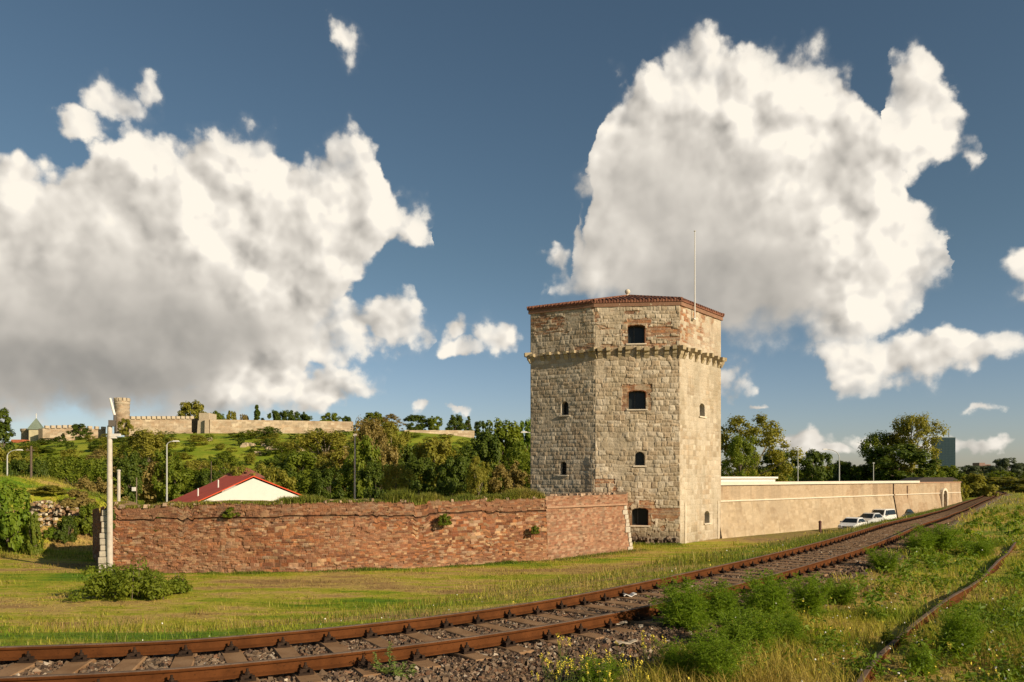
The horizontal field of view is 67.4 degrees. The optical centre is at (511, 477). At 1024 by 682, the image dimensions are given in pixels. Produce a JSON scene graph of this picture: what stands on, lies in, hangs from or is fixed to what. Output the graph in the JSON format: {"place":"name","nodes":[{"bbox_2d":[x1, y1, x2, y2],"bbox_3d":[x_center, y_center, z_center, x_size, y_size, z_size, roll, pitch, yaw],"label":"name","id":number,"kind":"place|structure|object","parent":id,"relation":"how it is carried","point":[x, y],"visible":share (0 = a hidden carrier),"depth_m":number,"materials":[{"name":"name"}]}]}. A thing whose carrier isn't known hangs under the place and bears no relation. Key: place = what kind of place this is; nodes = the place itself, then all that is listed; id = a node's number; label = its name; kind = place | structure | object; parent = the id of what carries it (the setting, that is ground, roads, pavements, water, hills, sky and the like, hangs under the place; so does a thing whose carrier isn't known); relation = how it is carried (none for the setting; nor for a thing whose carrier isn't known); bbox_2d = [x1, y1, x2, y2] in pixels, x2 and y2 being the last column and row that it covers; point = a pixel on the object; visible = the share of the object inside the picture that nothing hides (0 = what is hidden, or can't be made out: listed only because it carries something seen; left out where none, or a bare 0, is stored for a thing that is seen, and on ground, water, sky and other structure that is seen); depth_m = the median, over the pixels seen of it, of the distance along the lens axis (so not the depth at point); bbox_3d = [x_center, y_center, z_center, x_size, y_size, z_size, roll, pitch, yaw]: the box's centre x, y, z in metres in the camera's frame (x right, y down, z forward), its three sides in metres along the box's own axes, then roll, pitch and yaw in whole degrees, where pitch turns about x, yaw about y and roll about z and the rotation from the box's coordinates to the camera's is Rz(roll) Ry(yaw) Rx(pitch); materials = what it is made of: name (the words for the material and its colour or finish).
{"place":"outdoors","nodes":[
{"label":"outdoors","id":0,"kind":"place"},
{"bbox_2d":[0,431,1023,681],"bbox_3d":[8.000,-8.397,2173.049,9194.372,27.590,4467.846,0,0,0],"label":"ground","id":1,"kind":"structure","parent":0,"point":[200,601],"depth_m":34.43,"materials":[{"name":"green plant"}]},
{"bbox_2d":[0,407,15,461],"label":"poplar tree","id":2,"kind":"object","parent":1,"relation":"on","point":[5,425],"visible":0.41,"depth_m":164.59,"materials":[{"name":"green plant"}]},
{"bbox_2d":[0,448,23,472],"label":"broadleaf tree","id":3,"kind":"object","parent":1,"relation":"on","point":[12,455],"visible":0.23,"depth_m":119.28,"materials":[{"name":"green plant"}]},
{"bbox_2d":[0,480,32,550],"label":"shrub","id":4,"kind":"object","parent":1,"relation":"on","point":[13,530],"visible":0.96,"depth_m":51.98,"materials":[{"name":"green plant"}]},
{"bbox_2d":[2,458,32,477],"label":"dense tree","id":5,"kind":"object","parent":1,"relation":"on","point":[15,467],"visible":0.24,"depth_m":105.09,"materials":[{"name":"green plant"}]},
{"bbox_2d":[21,511,43,554],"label":"shrub","id":6,"kind":"object","parent":1,"relation":"on","point":[32,545],"visible":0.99,"depth_m":51.78,"materials":[{"name":"green plant"}]},
{"bbox_2d":[27,413,43,441],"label":"spired tower","id":7,"kind":"structure","parent":1,"relation":"on","point":[34,426],"depth_m":342.71,"materials":[{"name":"beige stone"}]},
{"bbox_2d":[32,459,49,478],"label":"dense tree","id":8,"kind":"object","parent":1,"relation":"on","point":[37,469],"visible":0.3,"depth_m":104.36,"materials":[{"name":"green plant"}]},
{"bbox_2d":[27,485,68,493],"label":"shrub","id":9,"kind":"object","parent":1,"relation":"on","point":[50,488],"visible":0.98,"depth_m":57.87,"materials":[{"name":"green plant"}]},
{"bbox_2d":[29,500,91,528],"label":"ruined rubble wall","id":10,"kind":"structure","parent":1,"relation":"on","point":[53,512],"depth_m":55.58,"materials":[{"name":"stone"}]},
{"bbox_2d":[54,515,77,543],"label":"shrub","id":11,"kind":"object","parent":1,"relation":"on","point":[63,535],"visible":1,"depth_m":54.29,"materials":[{"name":"green plant"}]},
{"bbox_2d":[38,425,105,440],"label":"crenellated wall","id":12,"kind":"structure","parent":1,"relation":"on","point":[51,431],"depth_m":344.08,"materials":[{"name":"beige stone"}]},
{"bbox_2d":[48,455,96,486],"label":"dense tree","id":13,"kind":"object","parent":1,"relation":"on","point":[61,472],"visible":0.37,"depth_m":108.62,"materials":[{"name":"green plant"}]},
{"bbox_2d":[57,488,96,512],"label":"shrub","id":14,"kind":"object","parent":1,"relation":"on","point":[82,498],"visible":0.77,"depth_m":56.55,"materials":[{"name":"green plant"}]},
{"bbox_2d":[66,423,93,439],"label":"dense tree","id":15,"kind":"object","parent":1,"relation":"on","point":[80,432],"visible":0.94,"depth_m":330.94,"materials":[{"name":"green plant"}]},
{"bbox_2d":[73,502,99,536],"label":"shrub","id":16,"kind":"object","parent":1,"relation":"on","point":[83,521],"visible":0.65,"depth_m":55.07,"materials":[{"name":"green plant"}]},
{"bbox_2d":[92,506,106,571],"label":"return wall","id":17,"kind":"structure","parent":1,"relation":"on","point":[99,543],"depth_m":45.33,"materials":[{"name":"brick"}]},
{"bbox_2d":[74,476,129,500],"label":"broadleaf tree","id":18,"kind":"object","parent":1,"relation":"on","point":[100,487],"visible":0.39,"depth_m":69.48,"materials":[{"name":"green plant"}]},
{"bbox_2d":[106,398,120,569],"bbox_3d":[-22.041,0.531,42.400,0.834,9.855,0.500,0,0,0],"label":"signal mast","id":19,"kind":"object","parent":1,"relation":"on","point":[111,424],"visible":0.76,"depth_m":42.29,"materials":[{"name":"metal"}]},
{"bbox_2d":[95,450,148,502],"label":"broadleaf tree","id":20,"kind":"object","parent":1,"relation":"on","point":[131,471],"visible":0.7,"depth_m":108.93,"materials":[{"name":"green plant"}]},
{"bbox_2d":[114,397,129,433],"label":"round tower","id":21,"kind":"structure","parent":1,"relation":"on","point":[121,407],"depth_m":349.20,"materials":[{"name":"beige stone"}]},
{"bbox_2d":[68,555,192,602],"bbox_3d":[-16.625,4.422,34.072,4.289,1.892,4.519,0,0,0],"label":"bush","id":22,"kind":"object","parent":1,"relation":"on","point":[125,582],"visible":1,"depth_m":33.23,"materials":[{"name":"green plant"}]},
{"bbox_2d":[113,428,167,493],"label":"open crowned tree","id":23,"kind":"object","parent":1,"relation":"on","point":[149,438],"visible":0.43,"depth_m":149.13,"materials":[{"name":"green plant"}]},
{"bbox_2d":[124,416,193,436],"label":"crenellated wall","id":24,"kind":"structure","parent":1,"relation":"on","point":[179,424],"depth_m":353.44,"materials":[{"name":"beige stone"}]},
{"bbox_2d":[151,458,192,501],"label":"broadleaf tree","id":25,"kind":"object","parent":1,"relation":"on","point":[178,483],"visible":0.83,"depth_m":116.86,"materials":[{"name":"green plant"}]},
{"bbox_2d":[176,399,206,432],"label":"broadleaf tree","id":26,"kind":"object","parent":1,"relation":"on","point":[194,408],"visible":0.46,"depth_m":397.26,"materials":[{"name":"green plant"}]},
{"bbox_2d":[188,470,218,501],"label":"dense tree","id":27,"kind":"object","parent":1,"relation":"on","point":[203,478],"visible":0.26,"depth_m":117.22,"materials":[{"name":"green plant"}]},
{"bbox_2d":[192,413,216,432],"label":"square buttress","id":28,"kind":"structure","parent":1,"relation":"on","point":[200,424],"depth_m":344.50,"materials":[{"name":"beige stone"}]},
{"bbox_2d":[207,451,242,474],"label":"open crowned tree","id":29,"kind":"object","parent":1,"relation":"on","point":[224,456],"visible":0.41,"depth_m":159.51,"materials":[{"name":"green plant"}]},
{"bbox_2d":[169,476,301,502],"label":"gabled house","id":30,"kind":"structure","parent":1,"relation":"on","point":[252,488],"depth_m":64.49,"materials":[{"name":"white paint"}]},
{"bbox_2d":[0,473,546,559],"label":"wall top grass","id":31,"kind":"structure","parent":1,"relation":"on","point":[424,498],"depth_m":46.80,"materials":[{"name":"green plant"}]},
{"bbox_2d":[209,420,352,432],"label":"hilltop rampart","id":32,"kind":"object","parent":1,"relation":"on","point":[235,426],"visible":0.61,"depth_m":364.94,"materials":[{"name":"beige stone"}]},
{"bbox_2d":[62,442,526,503],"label":"woodland","id":33,"kind":"object","parent":1,"relation":"on","point":[392,453],"visible":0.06,"depth_m":119.63,"materials":[{"name":"green plant"}]},
{"bbox_2d":[275,449,317,493],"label":"broadleaf tree","id":34,"kind":"object","parent":1,"relation":"on","point":[307,459],"visible":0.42,"depth_m":148.35,"materials":[{"name":"green plant"}]},
{"bbox_2d":[283,428,349,484],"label":"open crowned tree","id":35,"kind":"object","parent":1,"relation":"on","point":[329,440],"visible":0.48,"depth_m":168.45,"materials":[{"name":"green plant"}]},
{"bbox_2d":[309,467,349,498],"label":"dense tree","id":36,"kind":"object","parent":1,"relation":"on","point":[326,478],"visible":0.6,"depth_m":106.79,"materials":[{"name":"green plant"}]},
{"bbox_2d":[347,416,390,498],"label":"open crowned tree","id":37,"kind":"object","parent":1,"relation":"on","point":[373,434],"visible":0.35,"depth_m":127.27,"materials":[{"name":"green plant"}]},
{"bbox_2d":[113,492,632,572],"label":"brick wall","id":38,"kind":"structure","parent":1,"relation":"on","point":[324,535],"depth_m":44.05,"materials":[{"name":"red brick"}]},
{"bbox_2d":[356,460,393,498],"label":"dense tree","id":39,"kind":"object","parent":1,"relation":"on","point":[371,472],"visible":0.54,"depth_m":94.72,"materials":[{"name":"green plant"}]},
{"bbox_2d":[371,419,411,462],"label":"open crowned tree","id":40,"kind":"object","parent":1,"relation":"on","point":[391,432],"visible":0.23,"depth_m":129.90,"materials":[{"name":"green plant"}]},
{"bbox_2d":[376,461,417,498],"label":"open crowned tree","id":41,"kind":"object","parent":1,"relation":"on","point":[390,472],"visible":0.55,"depth_m":83.46,"materials":[{"name":"green plant"}]},
{"bbox_2d":[403,414,428,429],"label":"dense tree","id":42,"kind":"object","parent":1,"relation":"on","point":[411,418],"visible":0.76,"depth_m":376.90,"materials":[{"name":"green plant"}]},
{"bbox_2d":[397,456,437,494],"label":"dense tree","id":43,"kind":"object","parent":1,"relation":"on","point":[419,467],"visible":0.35,"depth_m":96.78,"materials":[{"name":"green plant"}]},
{"bbox_2d":[405,435,461,495],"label":"broadleaf tree","id":44,"kind":"object","parent":1,"relation":"on","point":[432,449],"visible":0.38,"depth_m":108.53,"materials":[{"name":"green plant"}]},
{"bbox_2d":[400,430,473,437],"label":"rampart","id":45,"kind":"object","parent":1,"relation":"on","point":[466,433],"visible":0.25,"depth_m":357.20,"materials":[{"name":"stone"}]},
{"bbox_2d":[433,455,471,496],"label":"broadleaf tree","id":46,"kind":"object","parent":1,"relation":"on","point":[448,484],"visible":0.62,"depth_m":93.04,"materials":[{"name":"green plant"}]},
{"bbox_2d":[445,414,465,429],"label":"dense tree","id":47,"kind":"object","parent":1,"relation":"on","point":[456,422],"visible":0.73,"depth_m":382.00,"materials":[{"name":"green plant"}]},
{"bbox_2d":[1,427,916,498],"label":"dark woodland","id":48,"kind":"object","parent":1,"relation":"on","point":[407,454],"visible":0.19,"depth_m":278.54,"materials":[{"name":"green plant"}]},
{"bbox_2d":[456,454,492,495],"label":"open crowned tree","id":49,"kind":"object","parent":1,"relation":"on","point":[476,487],"visible":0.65,"depth_m":87.32,"materials":[{"name":"green plant"}]},
{"bbox_2d":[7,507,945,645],"bbox_3d":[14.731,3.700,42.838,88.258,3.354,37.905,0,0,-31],"label":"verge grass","id":50,"kind":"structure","parent":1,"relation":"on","point":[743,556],"depth_m":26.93,"materials":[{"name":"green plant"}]},
{"bbox_2d":[16,429,936,496],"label":"olive woodland","id":51,"kind":"object","parent":1,"relation":"on","point":[271,475],"visible":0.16,"depth_m":255.45,"materials":[{"name":"green plant"}]},
{"bbox_2d":[470,429,504,494],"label":"dense tree","id":52,"kind":"object","parent":1,"relation":"on","point":[487,447],"visible":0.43,"depth_m":110.75,"materials":[{"name":"green plant"}]},
{"bbox_2d":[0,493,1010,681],"bbox_3d":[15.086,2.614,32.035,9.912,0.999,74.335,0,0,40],"label":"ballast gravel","id":53,"kind":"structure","parent":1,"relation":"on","point":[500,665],"depth_m":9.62,"materials":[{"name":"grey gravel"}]},
{"bbox_2d":[370,641,407,673],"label":"leafy weed","id":54,"kind":"object","parent":53,"relation":"on","point":[385,670],"visible":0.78,"depth_m":8.61,"materials":[{"name":"green plant"}]},
{"bbox_2d":[0,491,1007,681],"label":"railway track","id":55,"kind":"structure","parent":53,"relation":"on","point":[236,666],"depth_m":10.02,"materials":[{"name":"metal"}]},
{"bbox_2d":[561,653,629,681],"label":"fennel plant","id":56,"kind":"object","parent":53,"relation":"on","point":[605,674],"visible":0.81,"depth_m":8.45,"materials":[{"name":"green plant"}]},
{"bbox_2d":[484,417,527,494],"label":"dense tree","id":57,"kind":"object","parent":1,"relation":"on","point":[511,436],"visible":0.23,"depth_m":119.18,"materials":[{"name":"green plant"}]},
{"bbox_2d":[487,463,529,493],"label":"broadleaf tree","id":58,"kind":"object","parent":1,"relation":"on","point":[513,479],"visible":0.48,"depth_m":88.76,"materials":[{"name":"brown plant"}]},
{"bbox_2d":[0,426,1023,500],"bbox_3d":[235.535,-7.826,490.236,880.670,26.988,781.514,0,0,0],"label":"green woodland","id":59,"kind":"object","parent":1,"relation":"on","point":[363,455],"visible":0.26,"depth_m":113.88,"materials":[{"name":"green plant"}]},
{"bbox_2d":[503,419,529,455],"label":"broadleaf tree","id":60,"kind":"object","parent":1,"relation":"on","point":[525,441],"visible":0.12,"depth_m":124.75,"materials":[{"name":"green plant"}]},
{"bbox_2d":[142,530,1022,681],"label":"tiny blossoms","id":61,"kind":"object","parent":1,"relation":"on","point":[1005,678],"visible":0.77,"depth_m":10.10,"materials":[{"name":"white plant"}]},
{"bbox_2d":[524,230,726,543],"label":"stone tower","id":62,"kind":"structure","parent":1,"relation":"on","point":[625,393],"depth_m":62.00,"materials":[{"name":"stone"}]},
{"bbox_2d":[626,324,646,344],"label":"window","id":63,"kind":"structure","parent":62,"relation":"in","point":[636,333],"depth_m":62.12,"materials":[{"name":"glass"}]},
{"bbox_2d":[627,390,647,410],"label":"window","id":64,"kind":"structure","parent":62,"relation":"in","point":[637,398],"depth_m":62.11,"materials":[{"name":"glass"}]},
{"bbox_2d":[630,507,649,526],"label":"window","id":65,"kind":"structure","parent":62,"relation":"in","point":[639,518],"depth_m":62.09,"materials":[{"name":"glass"}]},
{"bbox_2d":[652,636,700,681],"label":"fennel plant","id":66,"kind":"object","parent":1,"relation":"on","point":[676,657],"visible":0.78,"depth_m":8.92,"materials":[{"name":"green plant"}]},
{"bbox_2d":[644,574,719,630],"bbox_3d":[2.528,1.877,11.307,1.186,0.879,1.268,0,0,-10],"label":"fennel plant","id":67,"kind":"object","parent":1,"relation":"on","point":[687,613],"visible":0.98,"depth_m":11.17,"materials":[{"name":"green plant"}]},
{"bbox_2d":[693,577,746,622],"bbox_3d":[3.234,1.937,11.918,0.974,0.774,1.042,0,0,-20],"label":"fennel plant","id":68,"kind":"object","parent":1,"relation":"on","point":[727,601],"visible":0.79,"depth_m":11.83,"materials":[{"name":"green plant"}]},
{"bbox_2d":[685,623,758,681],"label":"fennel plant","id":69,"kind":"object","parent":1,"relation":"on","point":[713,656],"visible":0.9,"depth_m":8.61,"materials":[{"name":"green plant"}]},
{"bbox_2d":[721,432,760,476],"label":"open crowned tree","id":70,"kind":"object","parent":1,"relation":"on","point":[739,460],"visible":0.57,"depth_m":123.22,"materials":[{"name":"green plant"}]},
{"bbox_2d":[709,606,789,657],"bbox_3d":[3.116,2.075,10.137,0.947,0.721,0.946,0,0,-6],"label":"fennel plant","id":71,"kind":"object","parent":1,"relation":"on","point":[758,627],"visible":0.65,"depth_m":10.06,"materials":[{"name":"green plant"}]},
{"bbox_2d":[721,477,777,481],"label":"white flat building","id":72,"kind":"structure","parent":1,"relation":"on","point":[747,479],"depth_m":73.76,"materials":[{"name":"paint"}]},
{"bbox_2d":[721,411,806,481],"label":"open crowned tree","id":73,"kind":"object","parent":1,"relation":"on","point":[769,440],"visible":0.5,"depth_m":130.95,"materials":[{"name":"green plant"}]},
{"bbox_2d":[732,568,802,620],"bbox_3d":[4.107,1.912,12.371,1.239,0.897,1.325,0,0,3],"label":"fennel plant","id":74,"kind":"object","parent":1,"relation":"on","point":[772,595],"visible":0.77,"depth_m":12.25,"materials":[{"name":"green plant"}]},
{"bbox_2d":[745,449,807,481],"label":"broadleaf tree","id":75,"kind":"object","parent":1,"relation":"on","point":[767,461],"visible":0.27,"depth_m":138.82,"materials":[{"name":"green plant"}]},
{"bbox_2d":[766,609,810,642],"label":"fennel plant","id":76,"kind":"object","parent":1,"relation":"on","point":[795,623],"visible":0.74,"depth_m":10.96,"materials":[{"name":"green plant"}]},
{"bbox_2d":[779,571,835,619],"bbox_3d":[4.953,1.991,12.835,0.926,0.824,1.017,0,0,39],"label":"fennel plant","id":77,"kind":"object","parent":1,"relation":"on","point":[809,595],"visible":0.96,"depth_m":12.71,"materials":[{"name":"green plant"}]},
{"bbox_2d":[799,448,833,480],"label":"broadleaf tree","id":78,"kind":"object","parent":1,"relation":"on","point":[813,456],"visible":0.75,"depth_m":140.78,"materials":[{"name":"green plant"}]},
{"bbox_2d":[720,481,961,537],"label":"fortress wall","id":79,"kind":"structure","parent":1,"relation":"on","point":[754,508],"depth_m":78.67,"materials":[{"name":"white stone"}]},
{"bbox_2d":[825,460,863,480],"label":"dense tree","id":80,"kind":"object","parent":1,"relation":"on","point":[845,467],"visible":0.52,"depth_m":148.11,"materials":[{"name":"green plant"}]},
{"bbox_2d":[818,578,871,604],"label":"fennel plant","id":81,"kind":"object","parent":1,"relation":"on","point":[839,599],"visible":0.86,"depth_m":14.35,"materials":[{"name":"green plant"}]},
{"bbox_2d":[838,517,866,530],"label":"parked car","id":82,"kind":"object","parent":1,"relation":"on","point":[846,522],"visible":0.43,"depth_m":73.86,"materials":[{"name":"white paint"}]},
{"bbox_2d":[857,430,908,480],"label":"open crowned tree","id":83,"kind":"object","parent":1,"relation":"on","point":[874,439],"visible":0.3,"depth_m":148.52,"materials":[{"name":"green plant"}]},
{"bbox_2d":[862,546,904,573],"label":"fennel plant","id":84,"kind":"object","parent":1,"relation":"on","point":[880,562],"visible":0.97,"depth_m":18.82,"materials":[{"name":"green plant"}]},
{"bbox_2d":[878,622,909,645],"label":"leafy weed","id":85,"kind":"object","parent":1,"relation":"on","point":[890,636],"visible":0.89,"depth_m":11.02,"materials":[{"name":"green plant"}]},
{"bbox_2d":[857,443,943,480],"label":"broadleaf tree","id":86,"kind":"object","parent":1,"relation":"on","point":[883,463],"visible":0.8,"depth_m":139.69,"materials":[{"name":"green plant"}]},
{"bbox_2d":[895,530,939,555],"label":"fennel plant","id":87,"kind":"object","parent":1,"relation":"on","point":[914,540],"visible":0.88,"depth_m":22.89,"materials":[{"name":"green plant"}]},
{"bbox_2d":[886,412,949,476],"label":"open crowned tree","id":88,"kind":"object","parent":1,"relation":"on","point":[919,424],"visible":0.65,"depth_m":144.36,"materials":[{"name":"green plant"}]},
{"bbox_2d":[903,642,941,675],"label":"fennel plant","id":89,"kind":"object","parent":1,"relation":"on","point":[927,660],"visible":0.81,"depth_m":9.38,"materials":[{"name":"green plant"}]},
{"bbox_2d":[898,477,961,481],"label":"dark roof shed","id":90,"kind":"structure","parent":1,"relation":"on","point":[935,479],"depth_m":121.50,"materials":[{"name":"stone"}]},
{"bbox_2d":[857,542,1016,681],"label":"siding rail","id":91,"kind":"object","parent":1,"relation":"on","point":[956,599],"visible":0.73,"depth_m":13.23,"materials":[{"name":"metal"}]},
{"bbox_2d":[911,523,965,551],"bbox_3d":[13.620,1.931,24.583,1.636,0.968,1.633,0,0,22],"label":"fennel plant","id":92,"kind":"object","parent":1,"relation":"on","point":[944,540],"visible":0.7,"depth_m":24.37,"materials":[{"name":"green plant"}]},
{"bbox_2d":[931,432,955,466],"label":"office tower","id":93,"kind":"structure","parent":1,"relation":"on","point":[946,446],"depth_m":1699.94,"materials":[{"name":"blue glass"}]},
{"bbox_2d":[938,465,966,478],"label":"dense tree","id":94,"kind":"object","parent":1,"relation":"on","point":[951,470],"visible":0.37,"depth_m":228.39,"materials":[{"name":"green plant"}]},
{"bbox_2d":[931,600,989,656],"bbox_3d":[5.986,2.049,10.278,0.798,0.779,0.853,0,0,-9],"label":"fennel plant","id":95,"kind":"object","parent":1,"relation":"on","point":[958,627],"visible":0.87,"depth_m":10.16,"materials":[{"name":"green plant"}]},
{"bbox_2d":[957,473,1000,497],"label":"shrub","id":96,"kind":"object","parent":1,"relation":"on","point":[977,486],"visible":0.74,"depth_m":124.09,"materials":[{"name":"green plant"}]},
{"bbox_2d":[962,540,997,556],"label":"fennel plant","id":97,"kind":"object","parent":1,"relation":"on","point":[986,547],"visible":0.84,"depth_m":23.36,"materials":[{"name":"green plant"}]},
{"bbox_2d":[984,476,1018,490],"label":"shrub","id":98,"kind":"object","parent":1,"relation":"on","point":[996,481],"visible":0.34,"depth_m":188.02,"materials":[{"name":"green plant"}]},
{"bbox_2d":[987,457,1023,477],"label":"dense tree","id":99,"kind":"object","parent":1,"relation":"on","point":[1005,462],"visible":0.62,"depth_m":438.28,"materials":[{"name":"green plant"}]},
{"bbox_2d":[992,656,1023,680],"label":"leafy weed","id":100,"kind":"object","parent":1,"relation":"on","point":[1010,668],"visible":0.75,"depth_m":9.21,"materials":[{"name":"green plant"}]},
{"bbox_2d":[998,478,1023,492],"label":"shrub","id":101,"kind":"object","parent":1,"relation":"on","point":[1018,486],"visible":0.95,"depth_m":169.80,"materials":[{"name":"green plant"}]},
{"bbox_2d":[0,0,1023,473],"label":"sky","id":102,"kind":"structure","parent":0,"point":[352,209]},
{"bbox_2d":[563,490,1023,681],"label":"trackside grass","id":103,"kind":"structure","parent":0,"point":[807,664],"depth_m":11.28,"materials":[{"name":"green plant"}]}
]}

